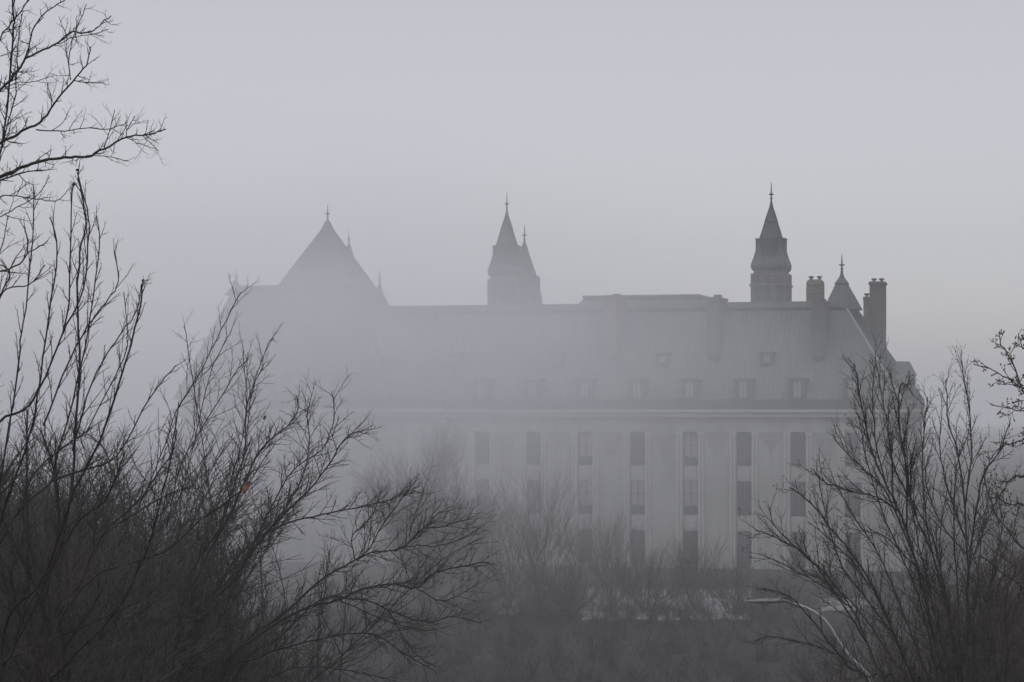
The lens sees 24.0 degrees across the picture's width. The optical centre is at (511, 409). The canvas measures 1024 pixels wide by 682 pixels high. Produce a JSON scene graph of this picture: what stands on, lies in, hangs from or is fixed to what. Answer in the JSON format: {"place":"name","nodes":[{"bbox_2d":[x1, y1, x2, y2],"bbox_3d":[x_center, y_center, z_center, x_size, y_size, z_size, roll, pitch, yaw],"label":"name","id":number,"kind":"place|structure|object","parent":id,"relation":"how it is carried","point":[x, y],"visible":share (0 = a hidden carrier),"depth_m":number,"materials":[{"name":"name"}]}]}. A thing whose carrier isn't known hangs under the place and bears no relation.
{"place":"outdoors","nodes":[
{"label":"outdoors","id":0,"kind":"place"},
{"bbox_2d":[0,425,1023,681],"bbox_3d":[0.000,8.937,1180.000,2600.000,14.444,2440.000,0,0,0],"label":"ground","id":1,"kind":"structure","parent":0,"point":[996,433],"depth_m":192.01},
{"bbox_2d":[0,401,122,681],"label":"bushy shrub","id":2,"kind":"object","parent":1,"relation":"on","point":[46,612],"visible":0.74,"depth_m":29.95,"materials":[{"name":"black plant"}]},
{"bbox_2d":[0,0,169,253],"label":"spreading tree","id":3,"kind":"object","parent":1,"relation":"on","point":[4,131],"visible":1,"depth_m":24.16,"materials":[{"name":"black plant"}]},
{"bbox_2d":[0,152,188,681],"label":"tall shrub","id":4,"kind":"object","parent":1,"relation":"on","point":[48,570],"visible":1,"depth_m":17.11,"materials":[{"name":"black plant"}]},
{"bbox_2d":[29,421,200,677],"bbox_3d":[-8.009,3.362,47.691,2.904,6.495,3.749,0,0,-38],"label":"bushy shrub","id":5,"kind":"object","parent":1,"relation":"on","point":[111,480],"visible":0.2,"depth_m":48.13,"materials":[{"name":"black plant"}]},
{"bbox_2d":[0,272,282,681],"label":"leaning shrub","id":6,"kind":"object","parent":1,"relation":"on","point":[47,644],"visible":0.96,"depth_m":20.13,"materials":[{"name":"black plant"}]},
{"bbox_2d":[242,478,249,493],"bbox_3d":[-2.229,0.643,20.221,0.066,0.144,0.079,0,0,0],"label":"dead leaf","id":7,"kind":"object","parent":6,"relation":"hanging from","point":[246,487],"visible":1,"depth_m":20.21,"materials":[{"name":"brown plant"}]},
{"bbox_2d":[129,425,263,681],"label":"bushy shrub","id":8,"kind":"object","parent":1,"relation":"on","point":[211,549],"visible":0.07,"depth_m":58.31,"materials":[{"name":"brown plant"}]},
{"bbox_2d":[0,374,496,681],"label":"undergrowth","id":9,"kind":"object","parent":1,"relation":"on","point":[139,664],"visible":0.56,"depth_m":43.15,"materials":[{"name":"black plant"}]},
{"bbox_2d":[189,485,309,681],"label":"bushy shrub","id":10,"kind":"object","parent":1,"relation":"on","point":[265,611],"visible":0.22,"depth_m":65.88,"materials":[{"name":"brown plant"}]},
{"bbox_2d":[252,529,361,681],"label":"bushy shrub","id":11,"kind":"object","parent":1,"relation":"on","point":[300,679],"visible":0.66,"depth_m":60.11,"materials":[{"name":"brown plant"}]},
{"bbox_2d":[145,346,510,681],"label":"arching shrub","id":12,"kind":"object","parent":1,"relation":"on","point":[224,663],"visible":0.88,"depth_m":40.02,"materials":[{"name":"black plant"}]},
{"bbox_2d":[340,415,526,610],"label":"round tree","id":13,"kind":"object","parent":1,"relation":"on","point":[393,527],"visible":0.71,"depth_m":190.93,"materials":[{"name":"grey plant"}]},
{"bbox_2d":[442,482,526,606],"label":"young tree","id":14,"kind":"object","parent":1,"relation":"on","point":[470,581],"visible":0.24,"depth_m":195.62,"materials":[{"name":"grey plant"}]},
{"bbox_2d":[492,598,519,614],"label":"snow","id":15,"kind":"structure","parent":1,"relation":"on","point":[495,604],"depth_m":195.41,"materials":[{"name":"white snow"}]},
{"bbox_2d":[455,487,567,608],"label":"young tree","id":16,"kind":"object","parent":1,"relation":"on","point":[507,557],"visible":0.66,"depth_m":191.51,"materials":[{"name":"grey plant"}]},
{"bbox_2d":[449,444,600,612],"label":"slender tree","id":17,"kind":"object","parent":1,"relation":"on","point":[547,533],"visible":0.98,"depth_m":189.64,"materials":[{"name":"grey plant"}]},
{"bbox_2d":[172,182,927,588],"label":"stone courthouse","id":18,"kind":"structure","parent":1,"relation":"on","point":[714,414],"depth_m":225.65,"materials":[{"name":"stone"}]},
{"bbox_2d":[476,432,488,464],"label":"window","id":19,"kind":"structure","parent":18,"relation":"in","point":[482,438],"depth_m":226.35,"materials":[{"name":"grey glass"}]},
{"bbox_2d":[476,479,488,512],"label":"window","id":20,"kind":"structure","parent":18,"relation":"in","point":[478,481],"depth_m":226.29,"materials":[{"name":"grey glass"}]},
{"bbox_2d":[476,528,488,559],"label":"window","id":21,"kind":"structure","parent":18,"relation":"in","point":[484,528],"depth_m":226.35,"materials":[{"name":"grey glass"}]},
{"bbox_2d":[527,432,540,464],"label":"window","id":22,"kind":"structure","parent":18,"relation":"in","point":[533,438],"depth_m":225.08,"materials":[{"name":"grey glass"}]},
{"bbox_2d":[527,480,540,513],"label":"window","id":23,"kind":"structure","parent":18,"relation":"in","point":[529,482],"depth_m":225.08,"materials":[{"name":"grey glass"}]},
{"bbox_2d":[527,528,540,560],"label":"window","id":24,"kind":"structure","parent":18,"relation":"in","point":[532,544],"depth_m":225.03,"materials":[{"name":"grey glass"}]},
{"bbox_2d":[579,432,591,464],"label":"window","id":25,"kind":"structure","parent":18,"relation":"in","point":[585,438],"depth_m":223.77,"materials":[{"name":"grey glass"}]},
{"bbox_2d":[579,480,591,513],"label":"window","id":26,"kind":"structure","parent":18,"relation":"in","point":[583,508],"depth_m":223.77,"materials":[{"name":"grey glass"}]},
{"bbox_2d":[579,529,591,561],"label":"window","id":27,"kind":"structure","parent":18,"relation":"in","point":[588,530],"depth_m":223.77,"materials":[{"name":"grey glass"}]},
{"bbox_2d":[631,432,644,465],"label":"window","id":28,"kind":"structure","parent":18,"relation":"in","point":[637,438],"depth_m":222.51,"materials":[{"name":"grey glass"}]},
{"bbox_2d":[631,480,644,514],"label":"window","id":29,"kind":"structure","parent":18,"relation":"in","point":[637,486],"depth_m":222.51,"materials":[{"name":"grey glass"}]},
{"bbox_2d":[631,530,644,562],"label":"window","id":30,"kind":"structure","parent":18,"relation":"in","point":[640,555],"depth_m":222.51,"materials":[{"name":"grey glass"}]},
{"bbox_2d":[684,433,697,465],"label":"window","id":31,"kind":"structure","parent":18,"relation":"in","point":[690,439],"depth_m":221.27,"materials":[{"name":"grey glass"}]},
{"bbox_2d":[684,481,697,514],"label":"window","id":32,"kind":"structure","parent":18,"relation":"in","point":[690,487],"depth_m":221.27,"materials":[{"name":"grey glass"}]},
{"bbox_2d":[684,530,697,563],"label":"window","id":33,"kind":"structure","parent":18,"relation":"in","point":[689,531],"depth_m":221.32,"materials":[{"name":"grey metal"}]},
{"bbox_2d":[737,433,751,465],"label":"window","id":34,"kind":"structure","parent":18,"relation":"in","point":[744,440],"depth_m":220.03,"materials":[{"name":"grey glass"}]},
{"bbox_2d":[737,481,751,515],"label":"window","id":35,"kind":"structure","parent":18,"relation":"in","point":[744,488],"depth_m":220.03,"materials":[{"name":"grey glass"}]},
{"bbox_2d":[737,531,751,564],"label":"window","id":36,"kind":"structure","parent":18,"relation":"in","point":[742,542],"depth_m":220.03,"materials":[{"name":"grey glass"}]},
{"bbox_2d":[791,433,805,466],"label":"window","id":37,"kind":"structure","parent":18,"relation":"in","point":[798,440],"depth_m":218.80,"materials":[{"name":"grey glass"}]},
{"bbox_2d":[791,482,805,516],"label":"window","id":38,"kind":"structure","parent":18,"relation":"in","point":[798,503],"depth_m":218.80,"materials":[{"name":"grey glass"}]},
{"bbox_2d":[791,532,805,564],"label":"window","id":39,"kind":"structure","parent":18,"relation":"in","point":[803,560],"depth_m":218.80,"materials":[{"name":"grey glass"}]},
{"bbox_2d":[846,433,860,466],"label":"window","id":40,"kind":"structure","parent":18,"relation":"in","point":[854,439],"depth_m":217.52,"materials":[{"name":"grey glass"}]},
{"bbox_2d":[846,482,860,516],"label":"window","id":41,"kind":"structure","parent":18,"relation":"in","point":[854,503],"depth_m":217.47,"materials":[{"name":"grey glass"}]},
{"bbox_2d":[846,532,860,565],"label":"window","id":42,"kind":"structure","parent":18,"relation":"in","point":[854,536],"depth_m":217.47,"materials":[{"name":"grey glass"}]},
{"bbox_2d":[523,554,619,616],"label":"spreading shrub","id":43,"kind":"object","parent":1,"relation":"on","point":[572,591],"visible":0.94,"depth_m":186.42,"materials":[{"name":"grey plant"}]},
{"bbox_2d":[522,480,639,604],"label":"young tree","id":44,"kind":"object","parent":1,"relation":"on","point":[581,556],"visible":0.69,"depth_m":197.70,"materials":[{"name":"grey plant"}]},
{"bbox_2d":[383,553,851,681],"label":"undergrowth","id":45,"kind":"object","parent":1,"relation":"on","point":[666,610],"visible":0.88,"depth_m":165.80,"materials":[{"name":"grey plant"}]},
{"bbox_2d":[554,502,681,607],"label":"young tree","id":46,"kind":"object","parent":1,"relation":"on","point":[608,549],"visible":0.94,"depth_m":193.05,"materials":[{"name":"grey plant"}]},
{"bbox_2d":[604,536,700,611],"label":"spreading shrub","id":47,"kind":"object","parent":1,"relation":"on","point":[649,575],"visible":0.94,"depth_m":188.82,"materials":[{"name":"grey plant"}]},
{"bbox_2d":[578,587,753,620],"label":"snow","id":48,"kind":"structure","parent":1,"relation":"on","point":[718,603],"depth_m":194.35,"materials":[{"name":"white snow"}]},
{"bbox_2d":[655,518,741,609],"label":"spreading shrub","id":49,"kind":"object","parent":1,"relation":"on","point":[691,564],"visible":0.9,"depth_m":190.66,"materials":[{"name":"grey plant"}]},
{"bbox_2d":[695,554,772,613],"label":"spreading shrub","id":50,"kind":"object","parent":1,"relation":"on","point":[722,591],"visible":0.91,"depth_m":186.90,"materials":[{"name":"grey plant"}]},
{"bbox_2d":[743,597,871,681],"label":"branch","id":51,"kind":"object","parent":1,"relation":"on","point":[764,601],"visible":0.71,"depth_m":79.96,"materials":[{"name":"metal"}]},
{"bbox_2d":[812,598,867,610],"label":"snow","id":52,"kind":"structure","parent":1,"relation":"on","point":[822,604],"depth_m":196.72,"materials":[{"name":"white snow"}]},
{"bbox_2d":[797,608,919,681],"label":"bushy shrub","id":53,"kind":"object","parent":1,"relation":"on","point":[825,666],"visible":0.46,"depth_m":70.77,"materials":[{"name":"brown plant"}]},
{"bbox_2d":[739,329,985,681],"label":"vase tree","id":54,"kind":"object","parent":1,"relation":"on","point":[910,502],"visible":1,"depth_m":36.10,"materials":[{"name":"grey plant"}]},
{"bbox_2d":[771,477,1023,681],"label":"undergrowth","id":55,"kind":"object","parent":1,"relation":"on","point":[1020,607],"visible":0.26,"depth_m":67.35,"materials":[{"name":"black plant"}]},
{"bbox_2d":[899,550,1023,681],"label":"bushy shrub","id":56,"kind":"object","parent":1,"relation":"on","point":[998,592],"visible":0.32,"depth_m":50.30,"materials":[{"name":"black plant"}]},
{"bbox_2d":[911,341,1023,681],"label":"upright tree","id":57,"kind":"object","parent":1,"relation":"on","point":[973,635],"visible":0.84,"depth_m":41.11,"materials":[{"name":"grey plant"}]},
{"bbox_2d":[968,327,1023,600],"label":"budding tree","id":58,"kind":"object","parent":1,"relation":"on","point":[1018,381],"visible":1,"depth_m":26.95,"materials":[{"name":"grey plant"}]},
{"bbox_2d":[0,0,1023,424],"label":"sky","id":59,"kind":"structure","parent":0,"point":[638,147],"materials":[{"name":"grey"}]}
]}

